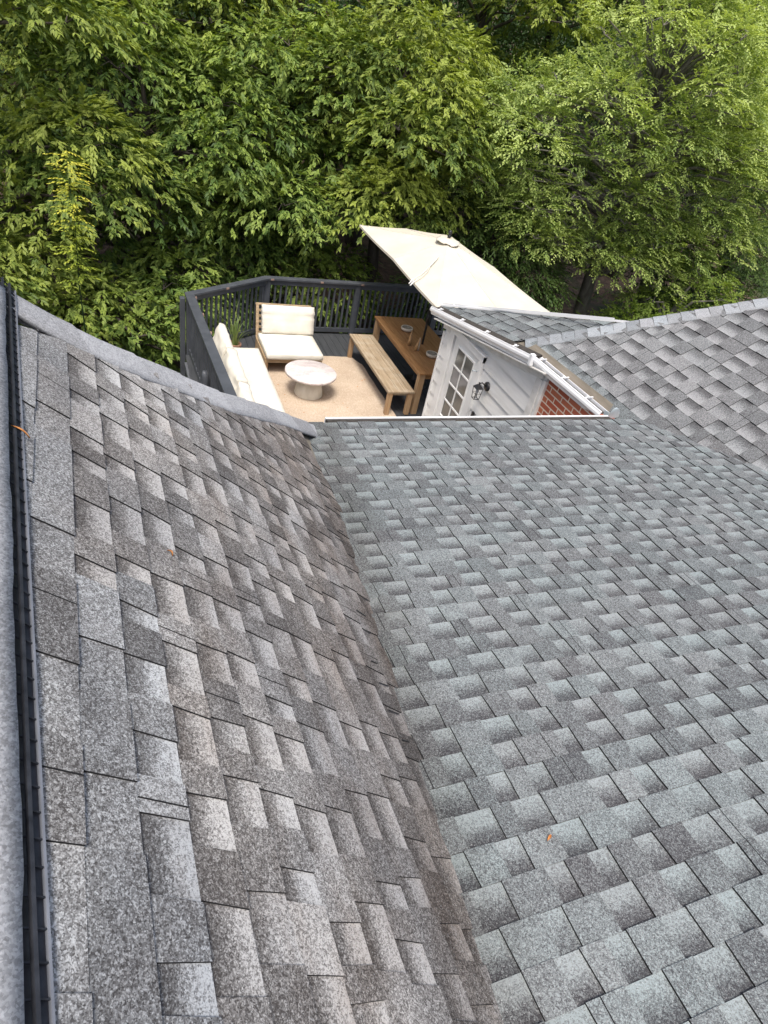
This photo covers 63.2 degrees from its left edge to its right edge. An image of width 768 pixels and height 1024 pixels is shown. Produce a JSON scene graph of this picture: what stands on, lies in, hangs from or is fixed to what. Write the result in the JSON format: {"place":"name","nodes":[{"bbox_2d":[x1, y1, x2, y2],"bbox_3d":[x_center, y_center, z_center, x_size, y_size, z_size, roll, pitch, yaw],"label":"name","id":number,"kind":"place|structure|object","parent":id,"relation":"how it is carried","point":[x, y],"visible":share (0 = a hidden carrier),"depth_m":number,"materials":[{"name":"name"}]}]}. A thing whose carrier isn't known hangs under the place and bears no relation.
{"place":"outdoors","nodes":[
{"label":"outdoors","id":0,"kind":"place"},
{"bbox_2d":[0,0,767,371],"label":"ground","id":1,"kind":"structure","parent":0,"point":[384,268],"depth_m":22.32,"materials":[{"name":"green plant"}]},
{"bbox_2d":[0,2,124,129],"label":"broadleaf tree","id":2,"kind":"object","parent":1,"relation":"on","point":[3,90],"visible":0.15,"depth_m":12.95,"materials":[{"name":"green plant"}]},
{"bbox_2d":[43,151,102,332],"bbox_3d":[-4.553,-2.624,9.573,0.633,5.167,0.610,-4,40,-22],"label":"young sapling","id":3,"kind":"object","parent":1,"relation":"on","point":[74,220],"visible":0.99,"depth_m":8.51,"materials":[{"name":"green plant"}]},
{"bbox_2d":[0,0,214,345],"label":"broadleaf tree","id":4,"kind":"object","parent":1,"relation":"on","point":[17,265],"visible":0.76,"depth_m":9.81,"materials":[{"name":"green plant"}]},
{"bbox_2d":[18,259,244,376],"bbox_3d":[-5.190,-2.967,11.914,4.325,3.641,4.545,27,39,17],"label":"shrub","id":5,"kind":"object","parent":1,"relation":"on","point":[133,342],"visible":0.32,"depth_m":11.09,"materials":[{"name":"green plant"}]},
{"bbox_2d":[0,0,300,282],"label":"broadleaf tree","id":6,"kind":"object","parent":1,"relation":"on","point":[132,8],"visible":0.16,"depth_m":11.80,"materials":[{"name":"green plant"}]},
{"bbox_2d":[0,0,314,364],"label":"broadleaf tree","id":7,"kind":"object","parent":1,"relation":"on","point":[153,251],"visible":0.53,"depth_m":11.22,"materials":[{"name":"green plant"}]},
{"bbox_2d":[0,0,396,241],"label":"broadleaf tree","id":8,"kind":"object","parent":1,"relation":"on","point":[197,18],"visible":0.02,"depth_m":15.66,"materials":[{"name":"green plant"}]},
{"bbox_2d":[132,0,414,333],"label":"broadleaf tree","id":9,"kind":"object","parent":1,"relation":"on","point":[223,66],"visible":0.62,"depth_m":11.97,"materials":[{"name":"green plant"}]},
{"bbox_2d":[136,0,438,303],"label":"broadleaf tree","id":10,"kind":"object","parent":1,"relation":"on","point":[298,6],"visible":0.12,"depth_m":14.35,"materials":[{"name":"green plant"}]},
{"bbox_2d":[185,332,441,416],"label":"deck","id":11,"kind":"structure","parent":1,"relation":"on","point":[332,344],"depth_m":11.84,"materials":[{"name":"paint"}]},
{"bbox_2d":[217,302,248,347],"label":"potted grass","id":12,"kind":"object","parent":11,"relation":"on","point":[235,340],"depth_m":10.72,"materials":[{"name":"plant"}]},
{"bbox_2d":[179,276,445,395],"bbox_3d":[-1.489,-1.699,11.176,4.207,3.550,9.441,22,38,11],"label":"deck railing","id":13,"kind":"object","parent":11,"relation":"attached to","point":[198,345],"visible":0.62,"depth_m":11.26,"materials":[{"name":"paint"}]},
{"bbox_2d":[268,356,395,421],"bbox_3d":[-0.927,-1.576,9.970,2.373,0.012,4.125,-4,40,-22],"label":"rug","id":14,"kind":"object","parent":11,"relation":"on","point":[352,374],"visible":0.32,"depth_m":10.49,"materials":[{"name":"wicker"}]},
{"bbox_2d":[213,323,284,412],"bbox_3d":[-2.065,-1.935,9.393,0.842,0.813,2.600,-4,40,-22],"label":"sofa","id":15,"kind":"object","parent":14,"relation":"on","point":[248,374],"visible":0.51,"depth_m":9.41,"materials":[{"name":"white fabric"}]},
{"bbox_2d":[255,302,322,369],"bbox_3d":[-1.659,-3.050,10.929,1.014,0.854,1.148,-4,40,-22],"label":"lounge chair","id":16,"kind":"object","parent":14,"relation":"on","point":[284,334],"visible":0.9,"depth_m":10.90,"materials":[{"name":"white fabric"}]},
{"bbox_2d":[285,360,336,399],"bbox_3d":[-1.219,-2.122,10.238,0.840,0.406,0.840,-4,40,-22],"label":"coffee table","id":17,"kind":"object","parent":14,"relation":"on","point":[311,378],"visible":1,"depth_m":10.12,"materials":[{"name":"stone"}]},
{"bbox_2d":[347,334,414,414],"bbox_3d":[-0.108,-2.456,10.991,0.460,0.435,2.200,-4,40,-22],"label":"bench","id":18,"kind":"object","parent":14,"relation":"on","point":[387,373],"visible":1,"depth_m":10.66,"materials":[{"name":"brown wood"}]},
{"bbox_2d":[373,316,440,413],"bbox_3d":[0.585,-2.675,11.244,0.980,0.759,2.300,-4,40,-22],"label":"dining table","id":19,"kind":"object","parent":11,"relation":"on","point":[420,362],"visible":0.63,"depth_m":11.00,"materials":[{"name":"orange wood"}]},
{"bbox_2d":[401,325,412,331],"bbox_3d":[0.416,-3.325,11.340,0.224,0.068,0.224,-4,40,-22],"label":"bowl","id":20,"kind":"object","parent":19,"relation":"on","point":[406,328],"visible":0.98,"depth_m":11.33,"materials":[{"name":"ceramic"}]},
{"bbox_2d":[426,350,437,357],"bbox_3d":[0.814,-2.671,10.619,0.212,0.068,0.212,-4,40,-22],"label":"bowl","id":21,"kind":"object","parent":19,"relation":"on","point":[431,354],"visible":0.94,"depth_m":10.63,"materials":[{"name":"ceramic"}]},
{"bbox_2d":[359,225,549,388],"bbox_3d":[0.814,-3.445,10.726,2.002,2.661,3.780,-4,40,-22],"label":"patio umbrella","id":22,"kind":"object","parent":11,"relation":"on","point":[436,269],"visible":0.9,"depth_m":9.57,"materials":[{"name":"fabric"}]},
{"bbox_2d":[239,0,512,333],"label":"broadleaf tree","id":23,"kind":"object","parent":1,"relation":"on","point":[429,134],"visible":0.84,"depth_m":11.98,"materials":[{"name":"green plant"}]},
{"bbox_2d":[0,276,767,1023],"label":"house","id":24,"kind":"structure","parent":1,"relation":"on","point":[342,720],"depth_m":1.90,"materials":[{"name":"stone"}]},
{"bbox_2d":[11,425,29,438],"bbox_3d":[-0.892,-0.198,1.534,0.041,0.035,0.010,6,38,-10],"label":"fallen leaf","id":25,"kind":"object","parent":24,"relation":"on","point":[21,429],"visible":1,"depth_m":1.53,"materials":[{"name":"orange plant"}]},
{"bbox_2d":[435,338,478,415],"bbox_3d":[0.893,-1.323,8.553,0.056,1.965,0.685,-4,40,-22],"label":"door","id":26,"kind":"structure","parent":24,"relation":"in","point":[459,376],"depth_m":8.23,"materials":[{"name":"white paint"}]},
{"bbox_2d":[471,382,489,399],"bbox_3d":[1.166,-1.484,7.588,0.186,0.224,0.130,-4,40,-22],"label":"wall lantern","id":27,"kind":"object","parent":24,"relation":"attached to","point":[477,387],"depth_m":7.55,"materials":[{"name":"black metal"}]},
{"bbox_2d":[0,0,767,257],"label":"woodland","id":28,"kind":"object","parent":1,"relation":"on","point":[345,2],"visible":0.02,"depth_m":26.27,"materials":[{"name":"green plant"}]},
{"bbox_2d":[270,0,577,246],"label":"broadleaf tree","id":29,"kind":"object","parent":1,"relation":"on","point":[351,238],"visible":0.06,"depth_m":18.10,"materials":[{"name":"green plant"}]},
{"bbox_2d":[376,181,589,330],"bbox_3d":[2.513,-5.355,15.196,4.650,5.182,4.410,24,38,14],"label":"shrub","id":30,"kind":"object","parent":1,"relation":"on","point":[509,263],"visible":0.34,"depth_m":14.07,"materials":[{"name":"green plant"}]},
{"bbox_2d":[358,0,617,314],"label":"broadleaf tree","id":31,"kind":"object","parent":1,"relation":"on","point":[481,18],"visible":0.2,"depth_m":14.81,"materials":[{"name":"green plant"}]},
{"bbox_2d":[315,236,691,333],"bbox_3d":[7.338,-6.597,21.192,18.784,2.437,11.210,-4,40,-22],"label":"ground cover","id":32,"kind":"object","parent":1,"relation":"on","point":[596,293],"visible":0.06,"depth_m":22.02,"materials":[{"name":"green plant"}]},
{"bbox_2d":[407,77,620,335],"bbox_3d":[3.333,-7.435,16.533,5.639,6.872,4.016,-4,40,-22],"label":"broadleaf tree","id":33,"kind":"object","parent":1,"relation":"on","point":[546,140],"visible":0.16,"depth_m":15.01,"materials":[{"name":"green plant"}]},
{"bbox_2d":[467,0,687,256],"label":"broadleaf tree","id":34,"kind":"object","parent":1,"relation":"on","point":[549,37],"visible":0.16,"depth_m":18.02,"materials":[{"name":"green plant"}]},
{"bbox_2d":[439,0,767,314],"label":"elm tree","id":35,"kind":"object","parent":1,"relation":"on","point":[657,92],"visible":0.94,"depth_m":12.63,"materials":[{"name":"green plant"}]},
{"bbox_2d":[574,245,744,322],"bbox_3d":[6.472,-4.235,15.127,5.035,4.448,4.061,-4,40,-22],"label":"shrub","id":36,"kind":"object","parent":1,"relation":"on","point":[673,309],"visible":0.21,"depth_m":14.46,"materials":[{"name":"green plant"}]},
{"bbox_2d":[560,0,767,278],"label":"broadleaf tree","id":37,"kind":"object","parent":1,"relation":"on","point":[612,274],"visible":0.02,"depth_m":20.85,"materials":[{"name":"green plant"}]},
{"bbox_2d":[597,0,767,319],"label":"elm tree","id":38,"kind":"object","parent":1,"relation":"on","point":[689,160],"visible":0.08,"depth_m":15.69,"materials":[{"name":"green plant"}]},
{"bbox_2d":[617,194,767,319],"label":"shrub","id":39,"kind":"object","parent":1,"relation":"on","point":[736,266],"visible":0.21,"depth_m":16.47,"materials":[{"name":"green plant"}]},
{"bbox_2d":[407,330,412,345],"bbox_3d":[0.456,-3.008,10.787,0.057,0.262,0.101,18,37,6],"label":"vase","id":40,"kind":"object","parent":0,"point":[409,341],"visible":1,"depth_m":10.78,"materials":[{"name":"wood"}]},
{"bbox_2d":[414,338,420,350],"bbox_3d":[0.571,-2.862,10.650,0.058,0.242,0.103,34,41,25],"label":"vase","id":41,"kind":"object","parent":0,"point":[417,346],"visible":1,"depth_m":10.65,"materials":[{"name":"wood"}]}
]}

